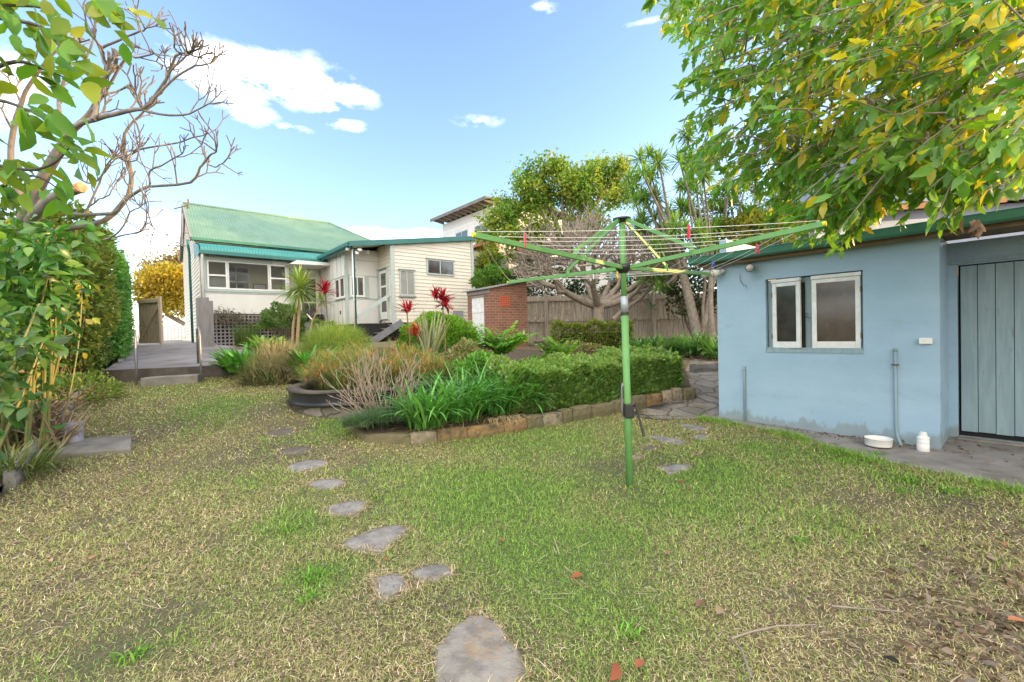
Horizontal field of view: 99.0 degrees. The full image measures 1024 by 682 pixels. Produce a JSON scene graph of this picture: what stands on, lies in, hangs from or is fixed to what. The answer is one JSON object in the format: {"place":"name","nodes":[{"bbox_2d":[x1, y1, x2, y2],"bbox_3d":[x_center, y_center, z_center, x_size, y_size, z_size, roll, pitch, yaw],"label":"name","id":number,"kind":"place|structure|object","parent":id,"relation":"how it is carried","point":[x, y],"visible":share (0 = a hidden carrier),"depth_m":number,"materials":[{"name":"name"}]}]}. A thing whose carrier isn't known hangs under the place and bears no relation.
{"place":"outdoors","nodes":[
{"label":"outdoors","id":0,"kind":"place"},
{"bbox_2d":[0,330,1023,681],"bbox_3d":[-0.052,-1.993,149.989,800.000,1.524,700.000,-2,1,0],"label":"ground","id":1,"kind":"structure","parent":0,"point":[104,650],"depth_m":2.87,"materials":[{"name":"plant"}]},
{"bbox_2d":[2,458,28,491],"bbox_3d":[-5.320,1.458,4.697,0.143,0.271,0.662,-2,1,-40],"label":"edging block","id":2,"kind":"object","parent":1,"relation":"on","point":[14,478],"depth_m":4.48,"materials":[{"name":"stone"}]},
{"bbox_2d":[0,368,104,486],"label":"side bed","id":3,"kind":"object","parent":1,"relation":"on","point":[21,448],"visible":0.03,"depth_m":7.33,"materials":[{"name":"soil"}]},
{"bbox_2d":[0,286,72,461],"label":"broadleaf bush","id":4,"kind":"object","parent":3,"relation":"on","point":[10,379],"visible":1,"depth_m":4.10,"materials":[{"name":"green plant"}]},
{"bbox_2d":[0,436,86,482],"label":"weed tuft","id":5,"kind":"object","parent":3,"relation":"on","point":[39,456],"visible":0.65,"depth_m":4.86,"materials":[{"name":"green plant"}]},
{"bbox_2d":[0,386,94,448],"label":"dry canes","id":6,"kind":"object","parent":3,"relation":"on","point":[56,434],"visible":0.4,"depth_m":5.87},
{"bbox_2d":[0,435,98,490],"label":"weed tuft","id":7,"kind":"object","parent":3,"relation":"on","point":[42,463],"visible":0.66,"depth_m":4.88,"materials":[{"name":"green plant"}]},
{"bbox_2d":[0,218,99,420],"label":"yellow bush","id":8,"kind":"object","parent":3,"relation":"on","point":[84,307],"visible":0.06,"depth_m":7.02,"materials":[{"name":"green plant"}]},
{"bbox_2d":[0,211,106,453],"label":"broadleaf bush","id":9,"kind":"object","parent":3,"relation":"on","point":[36,263],"visible":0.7,"depth_m":4.96,"materials":[{"name":"green plant"}]},
{"bbox_2d":[0,180,125,391],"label":"hedge shrub","id":10,"kind":"object","parent":3,"relation":"on","point":[101,276],"visible":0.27,"depth_m":8.65,"materials":[{"name":"green plant"}]},
{"bbox_2d":[26,370,128,408],"bbox_3d":[-7.760,0.851,7.575,1.324,0.695,2.103,-2,1,0],"label":"weed mat","id":11,"kind":"object","parent":3,"relation":"on","point":[81,383],"visible":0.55,"depth_m":7.76,"materials":[{"name":"green plant"}]},
{"bbox_2d":[43,216,122,382],"bbox_3d":[-9.581,-0.981,9.364,1.881,3.892,1.987,-2,1,0],"label":"hedge shrub","id":12,"kind":"object","parent":3,"relation":"on","point":[115,319],"visible":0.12,"depth_m":9.49,"materials":[{"name":"green plant"}]},
{"bbox_2d":[59,224,139,369],"bbox_3d":[-12.454,-1.275,12.804,2.278,3.932,6.921,-2,1,-39],"label":"boundary hedge","id":13,"kind":"object","parent":3,"relation":"on","point":[122,339],"visible":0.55,"depth_m":11.12,"materials":[{"name":"green plant"}]},
{"bbox_2d":[0,0,242,390],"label":"bare frangipani","id":14,"kind":"object","parent":3,"relation":"on","point":[92,114],"visible":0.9,"depth_m":5.49,"materials":[{"name":"grey plant"}]},
{"bbox_2d":[240,335,293,350],"bbox_3d":[-5.965,0.022,10.662,1.190,0.429,1.152,-1,1,37],"label":"clivia","id":15,"kind":"object","parent":3,"relation":"on","point":[258,339],"visible":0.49,"depth_m":10.39,"materials":[{"name":"green plant"}]},
{"bbox_2d":[0,0,166,217],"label":"oval leaf tree","id":16,"kind":"object","parent":1,"relation":"on","point":[56,122],"visible":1,"depth_m":1.93,"materials":[{"name":"green plant"}]},
{"bbox_2d":[52,435,131,459],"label":"concrete slab","id":17,"kind":"structure","parent":1,"relation":"on","point":[112,445],"depth_m":5.58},
{"bbox_2d":[130,254,184,325],"bbox_3d":[-22.378,-2.680,28.366,5.788,5.987,3.744,-2,1,0],"label":"golden tree","id":18,"kind":"object","parent":1,"relation":"on","point":[157,281],"visible":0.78,"depth_m":27.84,"materials":[{"name":"yellow plant"}]},
{"bbox_2d":[132,241,182,279],"bbox_3d":[-24.677,-3.770,33.759,7.006,8.086,4.906,-2,1,-37],"label":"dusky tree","id":19,"kind":"object","parent":1,"relation":"on","point":[167,258],"visible":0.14,"depth_m":32.01,"materials":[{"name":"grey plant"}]},
{"bbox_2d":[140,373,203,386],"bbox_3d":[-7.221,0.884,9.329,1.020,0.309,0.380,-2,1,-15],"label":"concrete step","id":20,"kind":"object","parent":1,"relation":"on","point":[170,380],"visible":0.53,"depth_m":9.16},
{"bbox_2d":[103,340,242,381],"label":"concrete yard","id":21,"kind":"structure","parent":1,"relation":"on","point":[172,357],"depth_m":10.64,"materials":[{"name":"concrete"}]},
{"bbox_2d":[137,296,163,344],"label":"timber gate","id":22,"kind":"structure","parent":21,"relation":"on","point":[150,320],"depth_m":15.14,"materials":[{"name":"wood"}]},
{"bbox_2d":[133,324,185,340],"bbox_3d":[-19.754,-0.428,24.341,2.594,1.000,0.042,-2,1,-40],"label":"picket fence","id":23,"kind":"object","parent":21,"relation":"on","point":[171,329],"visible":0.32,"depth_m":24.76,"materials":[{"name":"white paint"}]},
{"bbox_2d":[196,297,214,346],"bbox_3d":[-9.799,-0.545,13.975,0.466,1.691,0.093,-2,1,-10],"label":"timber screen","id":24,"kind":"object","parent":21,"relation":"on","point":[204,316],"visible":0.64,"depth_m":13.96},
{"bbox_2d":[203,342,277,372],"bbox_3d":[-6.144,0.359,9.953,1.643,0.665,1.598,-2,1,-41],"label":"clivia","id":25,"kind":"object","parent":21,"relation":"on","point":[230,361],"visible":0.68,"depth_m":9.58,"materials":[{"name":"green plant"}]},
{"bbox_2d":[230,322,263,346],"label":"reed clump","id":26,"kind":"object","parent":21,"relation":"on","point":[239,338],"visible":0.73,"depth_m":13.20,"materials":[{"name":"green plant"}]},
{"bbox_2d":[213,304,321,341],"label":"creeper","id":27,"kind":"object","parent":1,"relation":"on","point":[233,317],"visible":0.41,"depth_m":17.05,"materials":[{"name":"green plant"}]},
{"bbox_2d":[253,301,307,351],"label":"rounded shrub","id":28,"kind":"object","parent":1,"relation":"on","point":[268,316],"visible":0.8,"depth_m":12.93,"materials":[{"name":"green plant"}]},
{"bbox_2d":[274,263,333,351],"bbox_3d":[-5.440,-0.843,11.589,1.746,2.563,1.434,-2,1,0],"label":"dragon tree","id":29,"kind":"object","parent":1,"relation":"on","point":[299,280],"visible":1,"depth_m":11.49,"materials":[{"name":"green plant"}]},
{"bbox_2d":[284,460,328,471],"bbox_3d":[-2.334,1.433,4.957,0.458,0.071,0.387,-2,1,0],"label":"stepping stone","id":30,"kind":"object","parent":1,"relation":"on","point":[302,465],"visible":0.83,"depth_m":4.94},
{"bbox_2d":[307,479,345,490],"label":"stepping stone","id":31,"kind":"object","parent":1,"relation":"on","point":[327,483],"visible":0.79,"depth_m":4.37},
{"bbox_2d":[179,201,475,344],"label":"cottage","id":32,"kind":"structure","parent":1,"relation":"on","point":[237,260],"depth_m":18.25,"materials":[{"name":"beige paint"}]},
{"bbox_2d":[223,266,249,289],"bbox_3d":[-11.573,-2.435,18.403,0.950,1.400,0.050,-2,1,-40],"label":"inner window","id":33,"kind":"structure","parent":32,"relation":"in","point":[239,277],"depth_m":18.44,"materials":[{"name":"white paint"}]},
{"bbox_2d":[301,277,318,314],"bbox_3d":[-9.080,-1.846,19.552,0.800,2.050,0.050,-2,1,-40],"label":"door","id":34,"kind":"structure","parent":32,"relation":"in","point":[312,310],"depth_m":19.62,"materials":[{"name":"beige paint"}]},
{"bbox_2d":[379,270,387,319],"bbox_3d":[-5.279,-1.891,17.930,0.110,2.000,0.760,-2,1,-40],"label":"door","id":35,"kind":"structure","parent":32,"relation":"in","point":[382,274],"depth_m":18.00,"materials":[{"name":"white paint"}]},
{"bbox_2d":[399,270,414,295],"bbox_3d":[-4.276,-2.366,17.849,0.660,1.040,0.050,-2,1,-40],"label":"window","id":36,"kind":"structure","parent":32,"relation":"in","point":[406,277],"depth_m":17.83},
{"bbox_2d":[426,259,453,275],"bbox_3d":[-3.076,-3.161,18.866,1.340,0.650,0.050,-2,1,-40],"label":"window","id":37,"kind":"structure","parent":32,"relation":"in","point":[434,267],"depth_m":18.83,"materials":[{"name":"white glass"}]},
{"bbox_2d":[326,501,367,516],"bbox_3d":[-1.440,1.467,3.786,0.348,0.069,0.334,-2,1,0],"label":"stepping stone","id":38,"kind":"object","parent":1,"relation":"on","point":[345,508],"visible":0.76,"depth_m":3.77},
{"bbox_2d":[339,525,408,554],"bbox_3d":[-1.005,1.474,3.254,0.381,0.067,0.437,-1,1,19],"label":"stepping stone","id":39,"kind":"object","parent":1,"relation":"on","point":[376,536],"visible":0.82,"depth_m":3.20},
{"bbox_2d":[365,432,410,443],"bbox_3d":[-1.626,1.363,5.809,0.621,0.296,0.200,-1,1,5],"label":"kerb stone","id":40,"kind":"object","parent":1,"relation":"on","point":[394,437],"visible":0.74,"depth_m":5.73,"materials":[{"name":"stone"}]},
{"bbox_2d":[371,573,407,603],"bbox_3d":[-0.728,1.479,2.619,0.199,0.066,0.280,-2,1,-27],"label":"stepping stone","id":41,"kind":"object","parent":1,"relation":"on","point":[392,583],"visible":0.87,"depth_m":2.60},
{"bbox_2d":[410,430,436,443],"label":"kerb stone","id":42,"kind":"object","parent":1,"relation":"on","point":[426,436],"visible":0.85,"depth_m":5.75,"materials":[{"name":"stone"}]},
{"bbox_2d":[410,564,454,589],"bbox_3d":[-0.509,1.472,2.747,0.266,0.064,0.218,-2,1,-33],"label":"stepping stone","id":43,"kind":"object","parent":1,"relation":"on","point":[433,570],"visible":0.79,"depth_m":2.73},
{"bbox_2d":[435,426,466,441],"bbox_3d":[-0.829,1.337,5.963,0.413,0.330,0.203,-2,1,-24],"label":"kerb stone","id":44,"kind":"object","parent":1,"relation":"on","point":[451,433],"visible":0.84,"depth_m":5.89,"materials":[{"name":"stone"}]},
{"bbox_2d":[270,347,689,433],"bbox_3d":[-0.593,0.654,10.279,7.784,1.009,8.401,-2,1,-40],"label":"garden bed","id":45,"kind":"object","parent":1,"relation":"on","point":[516,355],"visible":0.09,"depth_m":7.08,"materials":[{"name":"soil"}]},
{"bbox_2d":[228,360,306,386],"bbox_3d":[-4.898,0.660,9.021,1.870,0.670,1.171,-2,1,-21],"label":"bush skirt","id":46,"kind":"object","parent":45,"relation":"on","point":[245,377],"visible":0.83,"depth_m":8.85,"materials":[{"name":"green plant"}]},
{"bbox_2d":[241,336,303,385],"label":"dry bush","id":47,"kind":"object","parent":45,"relation":"on","point":[272,354],"visible":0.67,"depth_m":9.14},
{"bbox_2d":[276,343,346,372],"bbox_3d":[-4.334,0.374,9.575,1.532,0.629,1.557,-2,1,0],"label":"clivia","id":48,"kind":"object","parent":45,"relation":"on","point":[303,357],"visible":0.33,"depth_m":9.22,"materials":[{"name":"green plant"}]},
{"bbox_2d":[287,317,379,358],"bbox_3d":[-4.379,-0.025,10.800,2.424,1.338,1.989,-2,1,0],"label":"grassy mound","id":49,"kind":"object","parent":45,"relation":"on","point":[333,334],"visible":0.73,"depth_m":10.52,"materials":[{"name":"green plant"}]},
{"bbox_2d":[286,374,436,417],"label":"garden pond","id":50,"kind":"structure","parent":45,"relation":"on","point":[309,399],"depth_m":6.91,"materials":[{"name":"concrete"}]},
{"bbox_2d":[281,336,455,389],"bbox_3d":[-2.611,0.471,8.407,3.265,1.215,3.114,-2,1,0],"label":"papyrus","id":51,"kind":"object","parent":50,"relation":"in","point":[318,366],"visible":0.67,"depth_m":7.84,"materials":[{"name":"green plant"}]},
{"bbox_2d":[320,343,429,413],"bbox_3d":[-2.047,0.639,6.744,1.560,1.282,1.652,-2,1,0],"label":"dead shrub","id":52,"kind":"object","parent":45,"relation":"on","point":[368,386],"visible":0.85,"depth_m":6.62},
{"bbox_2d":[329,400,451,429],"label":"mondo grass","id":53,"kind":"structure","parent":45,"relation":"on","point":[363,417],"depth_m":5.93,"materials":[{"name":"green plant"}]},
{"bbox_2d":[366,369,482,430],"bbox_3d":[-1.177,0.889,6.204,1.703,0.902,1.634,-1,1,31],"label":"agapanthus","id":54,"kind":"object","parent":45,"relation":"on","point":[436,419],"visible":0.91,"depth_m":5.94,"materials":[{"name":"green plant"}]},
{"bbox_2d":[408,310,450,358],"bbox_3d":[-1.752,-0.148,9.451,0.988,1.143,1.075,-2,1,-30],"label":"flax","id":55,"kind":"object","parent":45,"relation":"on","point":[430,338],"visible":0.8,"depth_m":9.37,"materials":[{"name":"green plant"}]},
{"bbox_2d":[393,310,479,353],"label":"clipped bush","id":56,"kind":"object","parent":45,"relation":"on","point":[461,326],"visible":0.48,"depth_m":12.15,"materials":[{"name":"green plant"}]},
{"bbox_2d":[425,284,455,354],"bbox_3d":[-1.686,-0.371,10.559,0.775,2.009,0.642,-2,1,-21],"label":"cordyline","id":57,"kind":"object","parent":45,"relation":"on","point":[442,296],"visible":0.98,"depth_m":10.56,"materials":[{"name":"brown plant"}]},
{"bbox_2d":[413,360,472,390],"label":"mixed weeds","id":58,"kind":"object","parent":45,"relation":"on","point":[451,371],"visible":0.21,"depth_m":8.14,"materials":[{"name":"green plant"}]},
{"bbox_2d":[398,356,520,425],"bbox_3d":[-0.781,0.780,6.618,2.161,1.128,2.016,-2,1,-29],"label":"agapanthus","id":59,"kind":"object","parent":45,"relation":"on","point":[467,407],"visible":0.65,"depth_m":6.34,"materials":[{"name":"green plant"}]},
{"bbox_2d":[443,336,494,376],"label":"hydrangea","id":60,"kind":"object","parent":45,"relation":"on","point":[471,345],"visible":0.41,"depth_m":9.00,"materials":[{"name":"green plant"}]},
{"bbox_2d":[442,349,496,385],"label":"leafy groundcover","id":61,"kind":"object","parent":45,"relation":"on","point":[478,356],"visible":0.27,"depth_m":8.31,"materials":[{"name":"green plant"}]},
{"bbox_2d":[445,358,551,419],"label":"agapanthus","id":62,"kind":"object","parent":45,"relation":"on","point":[498,410],"visible":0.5,"depth_m":6.73,"materials":[{"name":"green plant"}]},
{"bbox_2d":[468,320,537,354],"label":"fern","id":63,"kind":"object","parent":45,"relation":"on","point":[499,345],"visible":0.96,"depth_m":9.43,"materials":[{"name":"green plant"}]},
{"bbox_2d":[480,356,572,413],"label":"agapanthus","id":64,"kind":"object","parent":45,"relation":"on","point":[528,392],"visible":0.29,"depth_m":6.89,"materials":[{"name":"green plant"}]},
{"bbox_2d":[534,336,580,354],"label":"fern","id":65,"kind":"object","parent":45,"relation":"on","point":[549,350],"visible":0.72,"depth_m":9.76,"materials":[{"name":"green plant"}]},
{"bbox_2d":[539,339,619,353],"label":"brown undergrowth","id":66,"kind":"object","parent":45,"relation":"on","point":[588,346],"visible":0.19,"depth_m":12.27,"materials":[{"name":"green plant"}]},
{"bbox_2d":[485,343,685,415],"bbox_3d":[1.399,0.696,7.979,3.765,1.220,1.185,-2,1,-23],"label":"hedge","id":67,"kind":"object","parent":45,"relation":"on","point":[596,377],"visible":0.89,"depth_m":7.53,"materials":[{"name":"green plant"}]},
{"bbox_2d":[433,614,526,681],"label":"stepping stone","id":68,"kind":"object","parent":1,"relation":"on","point":[477,649],"visible":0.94,"depth_m":2.01,"materials":[{"name":"stone"}]},
{"bbox_2d":[467,422,503,438],"bbox_3d":[-0.392,1.314,6.177,0.559,0.301,0.204,-2,1,-28],"label":"kerb stone","id":69,"kind":"object","parent":1,"relation":"on","point":[485,429],"visible":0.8,"depth_m":6.10,"materials":[{"name":"stone"}]},
{"bbox_2d":[467,263,515,289],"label":"bright shrub","id":70,"kind":"object","parent":1,"relation":"on","point":[488,269],"visible":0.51,"depth_m":17.91,"materials":[{"name":"green plant"}]},
{"bbox_2d":[462,282,527,346],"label":"brick outhouse","id":71,"kind":"structure","parent":1,"relation":"on","point":[500,307],"depth_m":14.47,"materials":[{"name":"red brick"}]},
{"bbox_2d":[472,297,484,344],"bbox_3d":[-1.112,-0.487,14.515,0.070,1.900,0.706,-2,1,-40],"label":"door","id":72,"kind":"structure","parent":71,"relation":"in","point":[477,303],"depth_m":14.50,"materials":[{"name":"white paint"}]},
{"bbox_2d":[430,196,569,322],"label":"neighbour house","id":73,"kind":"structure","parent":1,"relation":"on","point":[460,221],"depth_m":25.53,"materials":[{"name":"white paint"}]},
{"bbox_2d":[500,417,526,433],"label":"kerb stone","id":74,"kind":"object","parent":1,"relation":"on","point":[517,425],"visible":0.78,"depth_m":6.33,"materials":[{"name":"stone"}]},
{"bbox_2d":[12,389,1022,681],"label":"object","id":75,"kind":"object","parent":1,"relation":"on","point":[496,569],"visible":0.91,"depth_m":2.59,"materials":[{"name":"plant"}]},
{"bbox_2d":[486,262,599,339],"bbox_3d":[1.154,-1.674,18.569,5.293,3.380,2.438,-2,1,0],"label":"dark shrub","id":76,"kind":"object","parent":1,"relation":"on","point":[575,286],"visible":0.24,"depth_m":18.12,"materials":[{"name":"green plant"}]},
{"bbox_2d":[541,411,562,426],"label":"kerb stone","id":77,"kind":"object","parent":1,"relation":"on","point":[552,418],"visible":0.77,"depth_m":6.71,"materials":[{"name":"stone"}]},
{"bbox_2d":[471,145,639,286],"bbox_3d":[2.029,-5.020,21.937,8.736,9.575,3.787,-2,1,0],"label":"camphor tree","id":78,"kind":"object","parent":1,"relation":"on","point":[577,187],"visible":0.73,"depth_m":21.35,"materials":[{"name":"green plant"}]},
{"bbox_2d":[569,404,591,420],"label":"kerb stone","id":79,"kind":"object","parent":1,"relation":"on","point":[581,412],"visible":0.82,"depth_m":7.02,"materials":[{"name":"stone"}]},
{"bbox_2d":[591,402,614,417],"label":"kerb stone","id":80,"kind":"object","parent":1,"relation":"on","point":[603,409],"visible":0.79,"depth_m":7.23,"materials":[{"name":"stone"}]},
{"bbox_2d":[521,230,692,338],"bbox_3d":[4.649,-2.839,24.552,8.621,5.534,6.450,-2,1,-8],"label":"white bungalow","id":81,"kind":"object","parent":1,"relation":"on","point":[601,281],"visible":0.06,"depth_m":21.67,"materials":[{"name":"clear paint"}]},
{"bbox_2d":[527,292,717,341],"bbox_3d":[6.002,-0.942,16.907,10.954,1.950,0.303,-1,1,1],"label":"paling fence","id":82,"kind":"object","parent":1,"relation":"on","point":[673,326],"visible":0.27,"depth_m":17.04,"materials":[{"name":"wood"}]},
{"bbox_2d":[533,337,717,355],"bbox_3d":[5.405,0.132,14.507,9.200,0.414,5.800,-2,1,0],"label":"garden bed","id":83,"kind":"object","parent":1,"relation":"on","point":[539,342],"visible":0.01,"depth_m":16.14,"materials":[{"name":"soil"}]},
{"bbox_2d":[548,317,634,348],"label":"yellowing hedge","id":84,"kind":"object","parent":83,"relation":"on","point":[612,337],"visible":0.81,"depth_m":13.49,"materials":[{"name":"green plant"}]},
{"bbox_2d":[507,202,677,332],"bbox_3d":[2.752,-2.376,15.130,5.809,5.059,5.144,-2,1,0],"label":"bare tree","id":85,"kind":"object","parent":83,"relation":"on","point":[603,302],"visible":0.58,"depth_m":14.71,"materials":[{"name":"grey plant"}]},
{"bbox_2d":[632,330,682,351],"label":"strap clump","id":86,"kind":"object","parent":83,"relation":"on","point":[665,345],"visible":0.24,"depth_m":11.89,"materials":[{"name":"green plant"}]},
{"bbox_2d":[620,141,723,340],"bbox_3d":[4.747,-3.115,13.194,3.650,6.790,3.572,-2,1,0],"label":"strap leaf tree","id":87,"kind":"object","parent":83,"relation":"on","point":[641,196],"visible":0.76,"depth_m":13.31,"materials":[{"name":"green plant"}]},
{"bbox_2d":[659,231,718,336],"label":"shaded shrub","id":88,"kind":"object","parent":83,"relation":"on","point":[683,311],"visible":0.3,"depth_m":14.80,"materials":[{"name":"green plant"}]},
{"bbox_2d":[667,331,715,357],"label":"strap clump","id":89,"kind":"object","parent":83,"relation":"on","point":[687,350],"visible":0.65,"depth_m":11.68,"materials":[{"name":"green plant"}]},
{"bbox_2d":[659,121,731,339],"bbox_3d":[5.142,-3.184,12.533,2.048,6.938,4.188,-1,1,32],"label":"strap leaf tree","id":90,"kind":"object","parent":83,"relation":"on","point":[687,204],"visible":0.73,"depth_m":12.87,"materials":[{"name":"green plant"}]},
{"bbox_2d":[689,333,717,359],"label":"strap clump","id":91,"kind":"object","parent":83,"relation":"on","point":[711,353],"visible":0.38,"depth_m":11.26,"materials":[{"name":"green plant"}]},
{"bbox_2d":[693,182,795,244],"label":"olive shrub","id":92,"kind":"object","parent":83,"relation":"on","point":[751,189],"visible":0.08,"depth_m":14.07,"materials":[{"name":"green plant"}]},
{"bbox_2d":[701,169,791,253],"bbox_3d":[7.886,-2.716,14.235,3.543,5.660,3.061,-2,1,0],"label":"strap leaf tree","id":93,"kind":"object","parent":83,"relation":"on","point":[723,212],"visible":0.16,"depth_m":13.76,"materials":[{"name":"green plant"}]},
{"bbox_2d":[711,209,796,252],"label":"yellow creeper","id":94,"kind":"object","parent":83,"relation":"on","point":[740,219],"visible":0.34,"depth_m":12.99,"materials":[{"name":"green plant"}]},
{"bbox_2d":[471,216,826,486],"bbox_3d":[1.062,0.162,4.108,2.502,2.671,2.737,-1,1,6],"label":"clothes hoist","id":95,"kind":"object","parent":1,"relation":"on","point":[623,268],"visible":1,"depth_m":4.10,"materials":[{"name":"green metal"}]},
{"bbox_2d":[597,264,716,331],"bbox_3d":[6.187,-1.737,18.149,5.473,3.278,2.434,-2,1,0],"label":"fence top shrub","id":96,"kind":"object","parent":1,"relation":"on","point":[629,282],"visible":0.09,"depth_m":17.68,"materials":[{"name":"green plant"}]},
{"bbox_2d":[689,363,717,372],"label":"kerb stone","id":97,"kind":"object","parent":1,"relation":"on","point":[701,367],"visible":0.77,"depth_m":9.83,"materials":[{"name":"concrete"}]},
{"bbox_2d":[731,624,815,679],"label":"fallen twig","id":98,"kind":"object","parent":1,"relation":"on","point":[742,651],"visible":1,"depth_m":2.09,"materials":[{"name":"wood"}]},
{"bbox_2d":[640,0,1023,259],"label":"overhanging tree","id":99,"kind":"object","parent":1,"relation":"on","point":[977,157],"visible":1,"depth_m":3.29,"materials":[{"name":"green plant"}]},
{"bbox_2d":[687,206,1023,448],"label":"garden shed","id":100,"kind":"structure","parent":1,"relation":"on","point":[908,333],"depth_m":5.50,"materials":[{"name":"blue paint"}]},
{"bbox_2d":[765,272,863,353],"bbox_3d":[4.133,-0.364,6.033,0.112,1.050,1.145,-2,1,-40],"label":"window frame","id":101,"kind":"structure","parent":100,"relation":"in","point":[808,294],"depth_m":6.08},
{"bbox_2d":[958,260,1023,441],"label":"door","id":102,"kind":"structure","parent":100,"relation":"in","point":[991,295],"depth_m":5.30,"materials":[{"name":"wood"}]},
{"bbox_2d":[704,410,1023,488],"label":"paved strip","id":103,"kind":"object","parent":1,"relation":"on","point":[998,468],"visible":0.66,"depth_m":4.84,"materials":[{"name":"concrete"}]},
{"bbox_2d":[864,435,892,447],"bbox_3d":[4.381,1.203,5.230,0.272,0.094,0.272,-2,1,0],"label":"plastic tub","id":104,"kind":"object","parent":103,"relation":"on","point":[878,441],"visible":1,"depth_m":5.17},
{"bbox_2d":[738,423,1023,681],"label":"leaf litter","id":105,"kind":"object","parent":1,"relation":"on","point":[1016,649],"visible":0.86,"depth_m":2.23,"materials":[{"name":"plant"}]},
{"bbox_2d":[745,120,1023,244],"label":"weatherboard neighbour","id":106,"kind":"structure","parent":1,"relation":"on","point":[918,214],"depth_m":14.59,"materials":[{"name":"white paint"}]},
{"bbox_2d":[0,0,1023,340],"label":"sky","id":107,"kind":"structure","parent":0,"point":[370,119],"materials":[{"name":"blue"}]},
{"bbox_2d":[634,359,718,418],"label":"crazy paving path","id":108,"kind":"structure","parent":0,"point":[704,384],"depth_m":7.81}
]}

